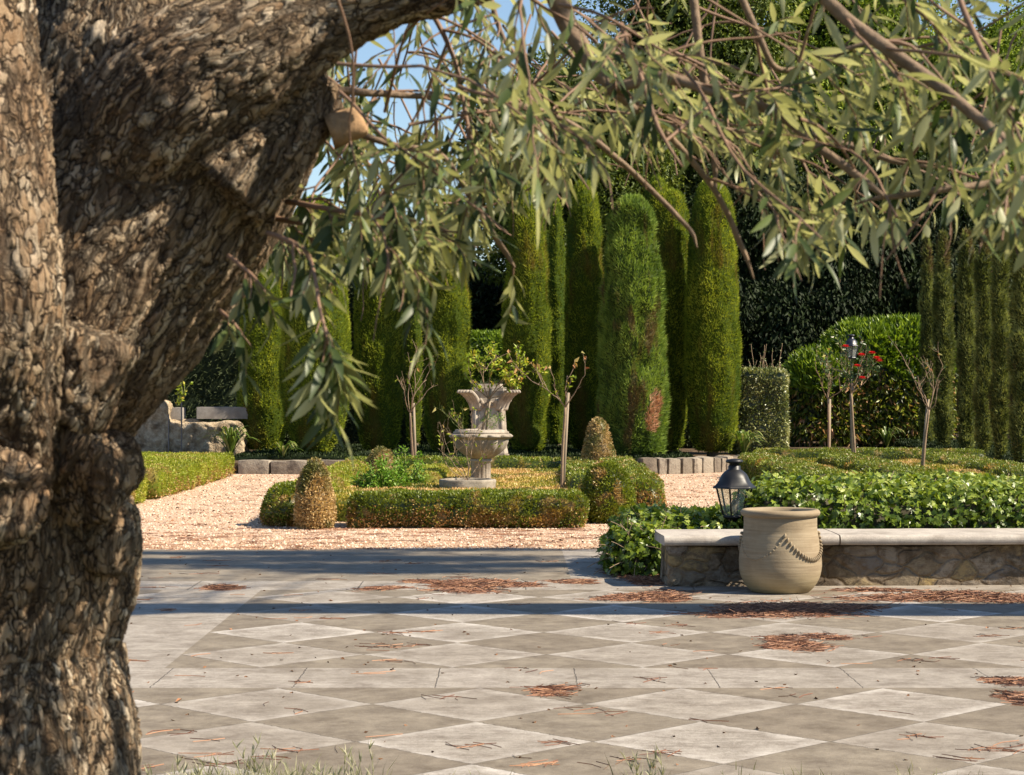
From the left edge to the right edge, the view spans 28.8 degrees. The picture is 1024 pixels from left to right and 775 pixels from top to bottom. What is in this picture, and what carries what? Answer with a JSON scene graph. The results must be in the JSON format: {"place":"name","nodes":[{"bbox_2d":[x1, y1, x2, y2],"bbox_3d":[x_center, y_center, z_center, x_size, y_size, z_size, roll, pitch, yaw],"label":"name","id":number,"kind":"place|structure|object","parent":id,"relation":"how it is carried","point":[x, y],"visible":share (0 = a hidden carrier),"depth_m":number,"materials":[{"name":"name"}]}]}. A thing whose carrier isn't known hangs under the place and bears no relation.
{"place":"outdoors","nodes":[
{"label":"outdoors","id":0,"kind":"place"},
{"bbox_2d":[135,472,739,548],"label":"gravel path","id":1,"kind":"structure","parent":0,"point":[265,528],"depth_m":21.54,"materials":[{"name":"gravel"}]},
{"bbox_2d":[131,474,148,502],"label":"box hedge","id":2,"kind":"object","parent":1,"relation":"on","point":[139,494],"visible":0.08,"depth_m":25.70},
{"bbox_2d":[142,451,236,497],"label":"box hedge","id":3,"kind":"object","parent":1,"relation":"on","point":[171,473],"visible":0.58,"depth_m":29.68,"materials":[{"name":"green plant"}]},
{"bbox_2d":[259,480,296,526],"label":"round shrub","id":4,"kind":"object","parent":1,"relation":"on","point":[277,504],"visible":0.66,"depth_m":21.51,"materials":[{"name":"green plant"}]},
{"bbox_2d":[293,457,337,529],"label":"cone shrub","id":5,"kind":"object","parent":1,"relation":"on","point":[315,507],"visible":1,"depth_m":21.12,"materials":[{"name":"brown plant"}]},
{"bbox_2d":[291,459,370,490],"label":"box hedge","id":6,"kind":"object","parent":1,"relation":"on","point":[341,473],"visible":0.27,"depth_m":26.36,"materials":[{"name":"plant"}]},
{"bbox_2d":[365,445,395,472],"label":"cone shrub","id":7,"kind":"object","parent":1,"relation":"on","point":[374,453],"visible":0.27,"depth_m":29.50,"materials":[{"name":"green plant"}]},
{"bbox_2d":[404,463,450,482],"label":"box hedge","id":8,"kind":"object","parent":1,"relation":"on","point":[435,472],"visible":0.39,"depth_m":27.08,"materials":[{"name":"plant"}]},
{"bbox_2d":[238,460,638,473],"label":"stone kerb","id":9,"kind":"structure","parent":1,"relation":"on","point":[269,467],"depth_m":34.52,"materials":[{"name":"stone"}]},
{"bbox_2d":[334,467,579,521],"bbox_3d":[-0.430,1.382,26.476,3.635,0.431,8.541,0,0,0],"label":"ground cover","id":10,"kind":"object","parent":1,"relation":"on","point":[526,478],"visible":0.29,"depth_m":26.08,"materials":[{"name":"green plant"}]},
{"bbox_2d":[350,452,415,487],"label":"herb plant","id":11,"kind":"object","parent":10,"relation":"on","point":[387,477],"visible":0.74,"depth_m":24.50,"materials":[{"name":"green plant"}]},
{"bbox_2d":[388,445,428,484],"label":"herb plant","id":12,"kind":"object","parent":10,"relation":"on","point":[415,472],"visible":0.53,"depth_m":25.57,"materials":[{"name":"green plant"}]},
{"bbox_2d":[439,478,495,488],"bbox_3d":[-0.556,1.322,25.002,0.719,0.356,0.707,0,0,0],"label":"stone basin","id":13,"kind":"object","parent":1,"relation":"on","point":[479,483],"visible":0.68,"depth_m":24.72,"materials":[{"name":"stone"}]},
{"bbox_2d":[437,400,502,479],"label":"straggly rose","id":14,"kind":"object","parent":13,"relation":"in","point":[468,465],"visible":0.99,"depth_m":24.99,"materials":[{"name":"plant"}]},
{"bbox_2d":[345,487,589,528],"bbox_3d":[-0.478,1.305,21.594,2.632,0.462,0.884,0,0,0],"label":"box hedge","id":15,"kind":"object","parent":1,"relation":"on","point":[543,507],"visible":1,"depth_m":21.25,"materials":[{"name":"green plant"}]},
{"bbox_2d":[449,429,512,477],"bbox_3d":[-0.420,1.033,27.000,0.869,0.934,0.869,0,0,0],"label":"stone urn","id":16,"kind":"object","parent":1,"relation":"on","point":[493,437],"visible":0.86,"depth_m":26.78,"materials":[{"name":"stone"}]},
{"bbox_2d":[433,404,467,429],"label":"urn sprig","id":17,"kind":"object","parent":16,"relation":"on","point":[465,408],"visible":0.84,"depth_m":26.92,"materials":[{"name":"green plant"}]},
{"bbox_2d":[480,408,504,429],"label":"urn sprig","id":18,"kind":"object","parent":16,"relation":"on","point":[497,420],"visible":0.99,"depth_m":26.87,"materials":[{"name":"green plant"}]},
{"bbox_2d":[461,341,549,429],"bbox_3d":[-0.143,0.035,26.912,1.202,1.335,0.886,0,0,-17],"label":"standard rose","id":19,"kind":"object","parent":16,"relation":"in","point":[508,374],"visible":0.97,"depth_m":26.86,"materials":[{"name":"plant"}]},
{"bbox_2d":[344,454,624,469],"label":"box hedge","id":20,"kind":"object","parent":1,"relation":"on","point":[514,461],"visible":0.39,"depth_m":30.74,"materials":[{"name":"green plant"}]},
{"bbox_2d":[457,384,520,455],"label":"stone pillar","id":21,"kind":"structure","parent":1,"relation":"on","point":[476,399],"depth_m":32.72,"materials":[{"name":"stone"}]},
{"bbox_2d":[507,349,588,486],"bbox_3d":[0.433,0.508,24.853,1.144,1.987,0.416,0,0,34],"label":"standard rose","id":22,"kind":"object","parent":1,"relation":"on","point":[564,445],"visible":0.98,"depth_m":24.80,"materials":[{"name":"plant"}]},
{"bbox_2d":[129,475,1023,770],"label":"leaf litter","id":23,"kind":"object","parent":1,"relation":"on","point":[543,543],"visible":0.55,"depth_m":13.98,"materials":[{"name":"brown plant"}]},
{"bbox_2d":[558,459,596,489],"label":"box hedge","id":24,"kind":"object","parent":1,"relation":"on","point":[576,470],"visible":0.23,"depth_m":25.27,"materials":[{"name":"green plant"}]},
{"bbox_2d":[580,417,616,460],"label":"cone shrub","id":25,"kind":"object","parent":1,"relation":"on","point":[597,444],"visible":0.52,"depth_m":30.45,"materials":[{"name":"green plant"}]},
{"bbox_2d":[580,459,637,523],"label":"round shrub","id":26,"kind":"object","parent":1,"relation":"on","point":[607,488],"visible":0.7,"depth_m":21.98,"materials":[{"name":"green plant"}]},
{"bbox_2d":[597,455,665,495],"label":"box hedge","id":27,"kind":"object","parent":1,"relation":"on","point":[634,468],"visible":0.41,"depth_m":25.81,"materials":[{"name":"green plant"}]},
{"bbox_2d":[631,477,668,506],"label":"round shrub","id":28,"kind":"object","parent":1,"relation":"on","point":[650,493],"visible":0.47,"depth_m":22.80,"materials":[{"name":"green plant"}]},
{"bbox_2d":[637,455,739,473],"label":"stone kerb","id":29,"kind":"structure","parent":1,"relation":"on","point":[694,465],"depth_m":34.70,"materials":[{"name":"stone"}]},
{"bbox_2d":[737,451,849,480],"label":"box hedge","id":30,"kind":"object","parent":1,"relation":"on","point":[753,464],"visible":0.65,"depth_m":29.13,"materials":[{"name":"green plant"}]},
{"bbox_2d":[812,345,848,446],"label":"standard rose","id":31,"kind":"object","parent":1,"relation":"on","point":[825,370],"visible":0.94,"depth_m":35.78,"materials":[{"name":"plant"}]},
{"bbox_2d":[752,446,986,459],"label":"box hedge","id":32,"kind":"object","parent":1,"relation":"on","point":[897,453],"visible":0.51,"depth_m":33.37,"materials":[{"name":"green plant"}]},
{"bbox_2d":[731,465,1023,528],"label":"ivy hedge","id":33,"kind":"object","parent":1,"relation":"on","point":[887,500],"visible":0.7,"depth_m":15.91,"materials":[{"name":"green plant"}]},
{"bbox_2d":[817,451,963,478],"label":"box hedge","id":34,"kind":"object","parent":1,"relation":"on","point":[856,461],"visible":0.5,"depth_m":28.30,"materials":[{"name":"green plant"}]},
{"bbox_2d":[797,457,1010,478],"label":"ground cover","id":35,"kind":"object","parent":1,"relation":"on","point":[932,464],"visible":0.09,"depth_m":29.86,"materials":[{"name":"green plant"}]},
{"bbox_2d":[829,334,882,452],"bbox_3d":[5.675,0.312,32.730,0.886,2.383,0.814,0,0,0],"label":"standard rose","id":36,"kind":"object","parent":35,"relation":"on","point":[866,370],"visible":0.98,"depth_m":32.70,"materials":[{"name":"plant"}]},
{"bbox_2d":[888,336,946,465],"bbox_3d":[5.961,0.366,29.181,0.661,2.272,0.819,0,0,-12],"label":"standard rose","id":37,"kind":"object","parent":35,"relation":"in","point":[928,408],"visible":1,"depth_m":29.02,"materials":[{"name":"plant"}]},
{"bbox_2d":[913,451,1023,476],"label":"box hedge","id":38,"kind":"object","parent":1,"relation":"on","point":[984,464],"visible":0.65,"depth_m":29.23,"materials":[{"name":"green plant"}]},
{"bbox_2d":[970,228,992,451],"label":"narrow cypress","id":39,"kind":"object","parent":1,"relation":"on","point":[981,278],"visible":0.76,"depth_m":38.48,"materials":[{"name":"green plant"}]},
{"bbox_2d":[985,240,1011,459],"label":"narrow cypress","id":40,"kind":"object","parent":1,"relation":"on","point":[998,406],"visible":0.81,"depth_m":36.89,"materials":[{"name":"green plant"}]},
{"bbox_2d":[1004,217,1023,461],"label":"narrow cypress","id":41,"kind":"object","parent":1,"relation":"on","point":[1014,385],"visible":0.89,"depth_m":35.37,"materials":[{"name":"green plant"}]},
{"bbox_2d":[234,448,735,472],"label":"planting bed","id":42,"kind":"object","parent":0,"point":[694,452],"visible":0.01,"depth_m":40.01,"materials":[{"name":"soil"}]},
{"bbox_2d":[168,414,168,452],"bbox_3d":[-6.400,0.950,37.200,0.024,0.900,0.028,0,0,0],"label":"metal rod","id":43,"kind":"object","parent":42,"relation":"on","point":[168,433],"visible":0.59,"depth_m":37.19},
{"bbox_2d":[181,402,181,451],"bbox_3d":[-6.159,0.838,37.200,0.024,1.125,0.028,0,0,0],"label":"metal rod","id":44,"kind":"object","parent":42,"relation":"on","point":[181,426],"visible":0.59,"depth_m":37.19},
{"bbox_2d":[135,400,249,454],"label":"rough stone wall","id":45,"kind":"structure","parent":42,"relation":"on","point":[152,434],"depth_m":37.90,"materials":[{"name":"stone"}]},
{"bbox_2d":[175,381,193,405],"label":"wall weed","id":46,"kind":"object","parent":45,"relation":"on","point":[180,397],"depth_m":38.20,"materials":[{"name":"green plant"}]},
{"bbox_2d":[165,303,240,421],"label":"conifer hedge","id":47,"kind":"object","parent":42,"relation":"on","point":[213,378],"visible":0.03,"depth_m":42.02,"materials":[{"name":"plant"}]},
{"bbox_2d":[197,425,261,454],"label":"strap leaf plant","id":48,"kind":"object","parent":42,"relation":"on","point":[231,439],"visible":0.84,"depth_m":36.11,"materials":[{"name":"green plant"}]},
{"bbox_2d":[236,263,287,450],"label":"clipped cypress","id":49,"kind":"object","parent":42,"relation":"on","point":[265,415],"visible":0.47,"depth_m":38.01,"materials":[{"name":"green plant"}]},
{"bbox_2d":[266,441,301,456],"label":"strap leaf plant","id":50,"kind":"object","parent":42,"relation":"on","point":[283,449],"visible":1,"depth_m":35.54,"materials":[{"name":"green plant"}]},
{"bbox_2d":[277,194,352,452],"bbox_3d":[-3.610,-1.054,36.572,1.440,5.016,1.331,0,0,0],"label":"clipped cypress","id":51,"kind":"object","parent":42,"relation":"on","point":[298,428],"visible":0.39,"depth_m":36.21,"materials":[{"name":"green plant"}]},
{"bbox_2d":[280,247,426,384],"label":"conifer hedge","id":52,"kind":"object","parent":42,"relation":"on","point":[351,292],"depth_m":46.06,"materials":[{"name":"plant"}]},
{"bbox_2d":[351,192,406,450],"bbox_3d":[-2.549,-1.177,38.164,1.089,5.264,1.042,0,0,0],"label":"clipped cypress","id":53,"kind":"object","parent":42,"relation":"on","point":[381,356],"visible":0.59,"depth_m":37.84,"materials":[{"name":"green plant"}]},
{"bbox_2d":[403,229,423,444],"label":"clipped cypress","id":54,"kind":"object","parent":42,"relation":"on","point":[414,334],"visible":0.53,"depth_m":41.37,"materials":[{"name":"green plant"}]},
{"bbox_2d":[395,341,437,455],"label":"standard rose","id":55,"kind":"object","parent":42,"relation":"on","point":[413,440],"visible":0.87,"depth_m":32.58,"materials":[{"name":"plant"}]},
{"bbox_2d":[422,198,472,451],"bbox_3d":[-1.230,-1.113,37.775,1.007,5.134,0.955,0,0,0],"label":"clipped cypress","id":56,"kind":"object","parent":42,"relation":"on","point":[451,320],"visible":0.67,"depth_m":37.47,"materials":[{"name":"green plant"}]},
{"bbox_2d":[468,238,504,330],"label":"dark tree","id":57,"kind":"object","parent":42,"relation":"on","point":[485,308],"visible":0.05,"depth_m":55.77,"materials":[{"name":"green plant"}]},
{"bbox_2d":[469,328,503,382],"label":"green hedge","id":58,"kind":"object","parent":42,"relation":"on","point":[480,340],"visible":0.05,"depth_m":50.01,"materials":[{"name":"green plant"}]},
{"bbox_2d":[283,378,694,447],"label":"conifer hedge","id":59,"kind":"object","parent":42,"relation":"on","point":[350,429],"visible":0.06,"depth_m":42.61,"materials":[{"name":"plant"}]},
{"bbox_2d":[500,184,553,450],"bbox_3d":[0.283,-1.211,37.772,1.054,5.331,0.977,0,0,0],"label":"clipped cypress","id":60,"kind":"object","parent":42,"relation":"on","point":[526,412],"visible":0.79,"depth_m":37.47,"materials":[{"name":"green plant"}]},
{"bbox_2d":[547,197,566,444],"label":"clipped cypress","id":61,"kind":"object","parent":42,"relation":"on","point":[556,282],"visible":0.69,"depth_m":41.34,"materials":[{"name":"green plant"}]},
{"bbox_2d":[458,42,687,298],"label":"dark tree","id":62,"kind":"object","parent":42,"relation":"on","point":[618,177],"visible":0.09,"depth_m":51.59,"materials":[{"name":"green plant"}]},
{"bbox_2d":[562,179,604,448],"bbox_3d":[1.418,-1.333,38.967,0.906,5.574,0.840,0,0,0],"label":"clipped cypress","id":63,"kind":"object","parent":42,"relation":"on","point":[584,253],"visible":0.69,"depth_m":38.70,"materials":[{"name":"green plant"}]},
{"bbox_2d":[594,192,671,455],"bbox_3d":[2.196,-1.063,36.321,1.496,5.034,1.411,0,0,0],"label":"clipped cypress","id":64,"kind":"object","parent":42,"relation":"on","point":[633,405],"visible":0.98,"depth_m":35.95,"materials":[{"name":"green plant"}]},
{"bbox_2d":[643,174,689,451],"bbox_3d":[2.942,-1.325,38.180,1.092,5.560,1.020,0,0,0],"label":"clipped cypress","id":65,"kind":"object","parent":42,"relation":"on","point":[673,235],"visible":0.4,"depth_m":37.86,"materials":[{"name":"green plant"}]},
{"bbox_2d":[571,0,833,199],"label":"tall tree","id":66,"kind":"object","parent":42,"relation":"on","point":[734,52],"visible":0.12,"depth_m":54.30,"materials":[{"name":"green plant"}]},
{"bbox_2d":[683,175,742,456],"bbox_3d":[3.763,-1.265,37.380,1.158,5.438,1.072,0,0,0],"label":"clipped cypress","id":67,"kind":"object","parent":42,"relation":"on","point":[712,362],"visible":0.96,"depth_m":37.03,"materials":[{"name":"green plant"}]},
{"bbox_2d":[722,430,769,453],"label":"strap leaf plant","id":68,"kind":"object","parent":42,"relation":"on","point":[743,439],"visible":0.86,"depth_m":36.79,"materials":[{"name":"green plant"}]},
{"bbox_2d":[727,366,790,454],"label":"square hedge","id":69,"kind":"object","parent":42,"relation":"on","point":[764,403],"visible":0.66,"depth_m":38.89,"materials":[{"name":"green plant"}]},
{"bbox_2d":[742,342,782,367],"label":"hedge shoots","id":70,"kind":"object","parent":69,"relation":"on","point":[764,358],"visible":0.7,"depth_m":39.33,"materials":[{"name":"plant"}]},
{"bbox_2d":[123,549,1023,774],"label":"paving","id":71,"kind":"structure","parent":0,"point":[572,637],"depth_m":10.43,"materials":[{"name":"stone"}]},
{"bbox_2d":[193,583,250,590],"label":"pine needle pile","id":72,"kind":"object","parent":71,"relation":"on","point":[219,587],"visible":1,"depth_m":14.80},
{"bbox_2d":[346,584,414,591],"bbox_3d":[-0.980,1.484,14.807,0.552,0.016,0.356,0,0,-31],"label":"pine needle pile","id":73,"kind":"object","parent":71,"relation":"on","point":[382,587],"visible":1,"depth_m":14.79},
{"bbox_2d":[396,578,438,582],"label":"pine needle pile","id":74,"kind":"object","parent":71,"relation":"on","point":[417,580],"visible":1,"depth_m":15.33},
{"bbox_2d":[416,576,547,594],"bbox_3d":[-0.199,1.464,14.980,1.058,0.054,1.243,0,0,0],"label":"pine needle pile","id":75,"kind":"object","parent":71,"relation":"on","point":[465,585],"visible":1,"depth_m":14.89,"materials":[{"name":"plant"}]},
{"bbox_2d":[509,684,585,699],"bbox_3d":[0.177,1.484,9.780,0.380,0.015,0.489,0,0,0],"label":"pine needle pile","id":76,"kind":"object","parent":71,"relation":"on","point":[550,690],"visible":1,"depth_m":9.80,"materials":[{"name":"plant"}]},
{"bbox_2d":[539,578,600,583],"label":"pine needle pile","id":77,"kind":"object","parent":71,"relation":"on","point":[576,581],"visible":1,"depth_m":15.29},
{"bbox_2d":[579,595,646,601],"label":"pine needle pile","id":78,"kind":"object","parent":71,"relation":"on","point":[615,598],"visible":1,"depth_m":14.03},
{"bbox_2d":[587,516,681,576],"bbox_3d":[1.050,1.360,16.060,0.899,0.683,1.214,0,0,0],"label":"ivy bush","id":79,"kind":"object","parent":71,"relation":"on","point":[635,549],"visible":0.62,"depth_m":15.74,"materials":[{"name":"green plant"}]},
{"bbox_2d":[594,568,694,589],"bbox_3d":[1.105,1.469,15.882,0.909,0.057,2.351,0,0,0],"label":"pine needle carpet","id":80,"kind":"object","parent":71,"relation":"on","point":[639,580],"visible":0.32,"depth_m":15.39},
{"bbox_2d":[600,589,700,603],"bbox_3d":[1.023,1.466,14.240,0.795,0.052,0.939,0,0,0],"label":"pine needle pile","id":81,"kind":"object","parent":71,"relation":"on","point":[656,596],"visible":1,"depth_m":14.12,"materials":[{"name":"plant"}]},
{"bbox_2d":[593,500,743,541],"bbox_3d":[1.506,1.297,16.724,1.668,0.728,1.570,0,0,0],"label":"ivy bush","id":82,"kind":"object","parent":71,"relation":"on","point":[699,517],"visible":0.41,"depth_m":16.34,"materials":[{"name":"green plant"}]},
{"bbox_2d":[666,597,890,619],"bbox_3d":[1.792,1.462,13.421,1.607,0.059,1.237,0,0,0],"label":"pine needle pile","id":83,"kind":"object","parent":71,"relation":"on","point":[775,609],"visible":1,"depth_m":13.22,"materials":[{"name":"plant"}]},
{"bbox_2d":[738,507,822,593],"bbox_3d":[1.965,1.191,14.620,0.605,0.603,0.606,0,0,0],"label":"clay pot","id":84,"kind":"object","parent":71,"relation":"on","point":[780,549],"visible":1,"depth_m":14.38,"materials":[{"name":"ceramic"}]},
{"bbox_2d":[751,633,843,652],"bbox_3d":[1.646,1.474,11.627,0.530,0.036,0.887,0,0,0],"label":"pine needle pile","id":85,"kind":"object","parent":71,"relation":"on","point":[793,642],"visible":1,"depth_m":11.52,"materials":[{"name":"plant"}]},
{"bbox_2d":[792,631,853,639],"bbox_3d":[1.865,1.485,11.980,0.402,0.013,0.469,0,0,0],"label":"pine needle pile","id":86,"kind":"object","parent":71,"relation":"on","point":[821,636],"visible":0.98,"depth_m":11.90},
{"bbox_2d":[655,528,1023,586],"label":"wall","id":87,"kind":"structure","parent":71,"relation":"on","point":[893,557],"depth_m":15.05,"materials":[{"name":"stone"}]},
{"bbox_2d":[713,459,755,527],"bbox_3d":[1.810,1.040,16.250,0.359,0.921,0.343,0,0,0],"label":"garden lantern","id":88,"kind":"object","parent":87,"relation":"on","point":[734,476],"visible":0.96,"depth_m":16.18,"materials":[{"name":"black metal"}]},
{"bbox_2d":[811,586,930,591],"bbox_3d":[2.637,1.481,14.676,0.916,0.021,0.323,0,0,0],"label":"pine needle pile","id":89,"kind":"object","parent":71,"relation":"on","point":[867,589],"visible":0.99,"depth_m":14.63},
{"bbox_2d":[810,589,1023,604],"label":"pine needle pile","id":90,"kind":"object","parent":71,"relation":"on","point":[968,595],"visible":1,"depth_m":14.04,"materials":[{"name":"plant"}]},
{"bbox_2d":[971,675,1023,686],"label":"pine needle pile","id":91,"kind":"object","parent":71,"relation":"on","point":[1009,680],"visible":1,"depth_m":10.11,"materials":[{"name":"plant"}]},
{"bbox_2d":[988,689,1023,705],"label":"pine needle pile","id":92,"kind":"object","parent":71,"relation":"on","point":[1014,697],"visible":1,"depth_m":9.59,"materials":[{"name":"plant"}]},
{"bbox_2d":[296,0,1023,261],"label":"sky","id":93,"kind":"structure","parent":0,"point":[402,119],"materials":[{"name":"blue"}]},
{"bbox_2d":[789,434,1008,449],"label":"soil bank","id":94,"kind":"structure","parent":0,"point":[817,444],"depth_m":47.77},
{"bbox_2d":[680,155,892,367],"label":"dark tree","id":95,"kind":"object","parent":94,"relation":"on","point":[773,315],"visible":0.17,"depth_m":51.87,"materials":[{"name":"green plant"}]},
{"bbox_2d":[844,334,857,448],"bbox_3d":[6.800,0.217,40.000,0.322,2.566,0.363,0,0,0],"label":"garden lantern","id":96,"kind":"object","parent":94,"relation":"on","point":[851,341],"visible":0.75,"depth_m":39.94,"materials":[{"name":"paint"}]},
{"bbox_2d":[750,0,979,213],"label":"tall tree","id":97,"kind":"object","parent":94,"relation":"on","point":[820,37],"visible":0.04,"depth_m":55.61,"materials":[{"name":"green plant"}]},
{"bbox_2d":[781,312,959,446],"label":"laurel hedge","id":98,"kind":"object","parent":94,"relation":"on","point":[887,397],"visible":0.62,"depth_m":47.46,"materials":[{"name":"green plant"}]},
{"bbox_2d":[871,426,904,447],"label":"strap leaf plant","id":99,"kind":"object","parent":94,"relation":"on","point":[886,437],"visible":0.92,"depth_m":46.50,"materials":[{"name":"green plant"}]},
{"bbox_2d":[800,146,1012,439],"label":"dark tree","id":100,"kind":"object","parent":94,"relation":"on","point":[903,299],"visible":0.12,"depth_m":52.35,"materials":[{"name":"green plant"}]},
{"bbox_2d":[917,236,935,443],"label":"narrow cypress","id":101,"kind":"object","parent":94,"relation":"on","point":[925,304],"visible":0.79,"depth_m":45.40,"materials":[{"name":"green plant"}]},
{"bbox_2d":[930,229,956,445],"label":"narrow cypress","id":102,"kind":"object","parent":94,"relation":"on","point":[943,334],"visible":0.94,"depth_m":42.88,"materials":[{"name":"green plant"}]},
{"bbox_2d":[889,0,1023,437],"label":"pale tree","id":103,"kind":"object","parent":94,"relation":"on","point":[1006,38],"visible":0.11,"depth_m":54.38,"materials":[{"name":"green plant"}]},
{"bbox_2d":[953,227,976,448],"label":"narrow cypress","id":104,"kind":"object","parent":94,"relation":"on","point":[965,353],"visible":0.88,"depth_m":40.38,"materials":[{"name":"green plant"}]},
{"label":"ground","id":105,"kind":"structure","parent":0,"visible":0},
{"bbox_2d":[233,438,1023,462],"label":"undergrowth","id":106,"kind":"object","parent":105,"relation":"on","point":[337,452],"visible":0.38,"depth_m":36.50,"materials":[{"name":"green plant"}]},
{"label":"lawn","id":107,"kind":"structure","parent":0,"visible":0},
{"bbox_2d":[0,0,1023,774],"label":"olive tree","id":108,"kind":"object","parent":107,"relation":"on","point":[160,160],"visible":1,"depth_m":2.56,"materials":[{"name":"green plant"}]},
{"bbox_2d":[144,734,982,774],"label":"dry grass","id":109,"kind":"structure","parent":107,"relation":"on","point":[247,764],"depth_m":7.19,"materials":[{"name":"plant"}]}
]}

